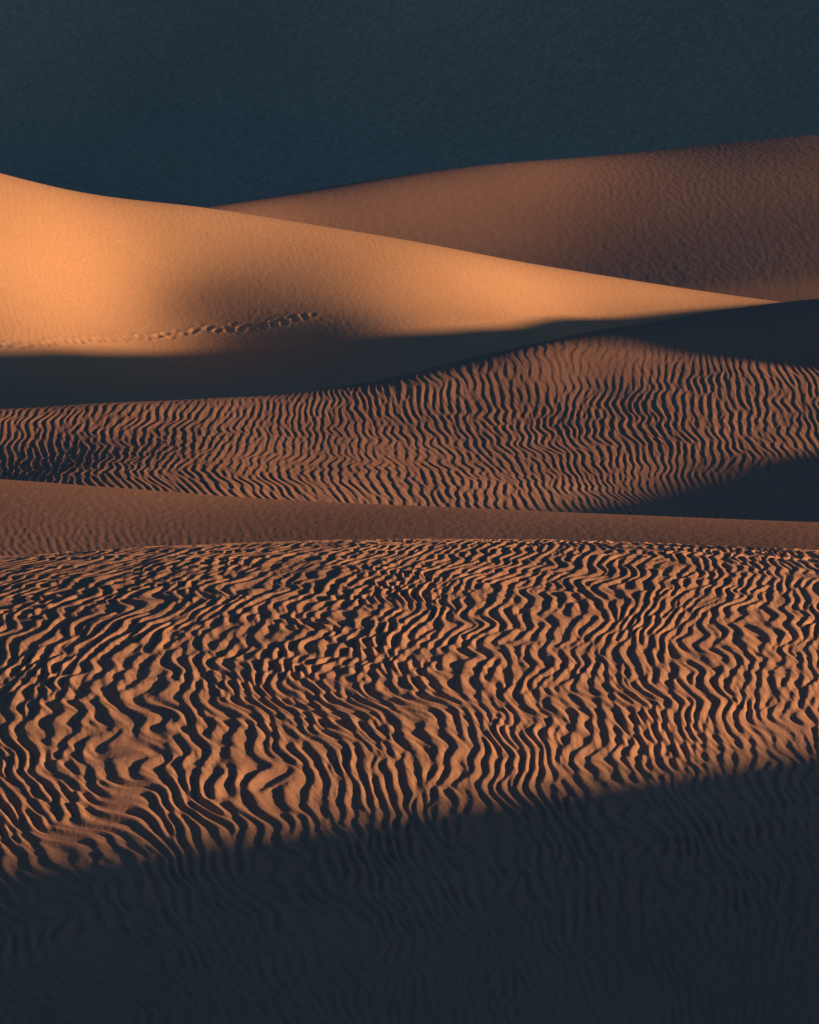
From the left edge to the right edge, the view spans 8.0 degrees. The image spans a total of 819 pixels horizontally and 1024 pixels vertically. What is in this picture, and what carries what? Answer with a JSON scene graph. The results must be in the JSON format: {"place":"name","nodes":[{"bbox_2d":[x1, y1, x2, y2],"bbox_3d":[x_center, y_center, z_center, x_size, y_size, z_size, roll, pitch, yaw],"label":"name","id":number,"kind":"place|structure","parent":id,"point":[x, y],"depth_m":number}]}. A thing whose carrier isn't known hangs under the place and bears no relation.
{"place":"outdoors","nodes":[
{"label":"outdoors","id":0,"kind":"place"},
{"bbox_2d":[0,173,779,408],"bbox_3d":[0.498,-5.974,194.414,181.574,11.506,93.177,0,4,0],"label":"sand dune","id":1,"kind":"structure","parent":0,"point":[104,299],"depth_m":185.29},
{"bbox_2d":[0,538,818,1023],"bbox_3d":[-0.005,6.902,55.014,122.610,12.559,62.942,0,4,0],"label":"sand dune","id":2,"kind":"structure","parent":0,"point":[426,780],"depth_m":52.81},
{"bbox_2d":[0,0,818,206],"bbox_3d":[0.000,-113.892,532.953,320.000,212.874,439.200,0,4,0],"label":"shaded hillside","id":3,"kind":"structure","parent":0,"point":[201,103],"depth_m":403.95},
{"bbox_2d":[0,299,818,521],"bbox_3d":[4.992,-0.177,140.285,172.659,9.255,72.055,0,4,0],"label":"sand dune","id":4,"kind":"structure","parent":0,"point":[715,414],"depth_m":134.99},
{"bbox_2d":[0,479,818,555],"bbox_3d":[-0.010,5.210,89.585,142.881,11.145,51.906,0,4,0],"label":"sand dune","id":5,"kind":"structure","parent":0,"point":[41,518],"depth_m":86.82},
{"bbox_2d":[203,135,818,301],"bbox_3d":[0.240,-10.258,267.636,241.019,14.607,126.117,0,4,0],"label":"sand dune","id":6,"kind":"structure","parent":0,"point":[741,219],"depth_m":243.97}
]}

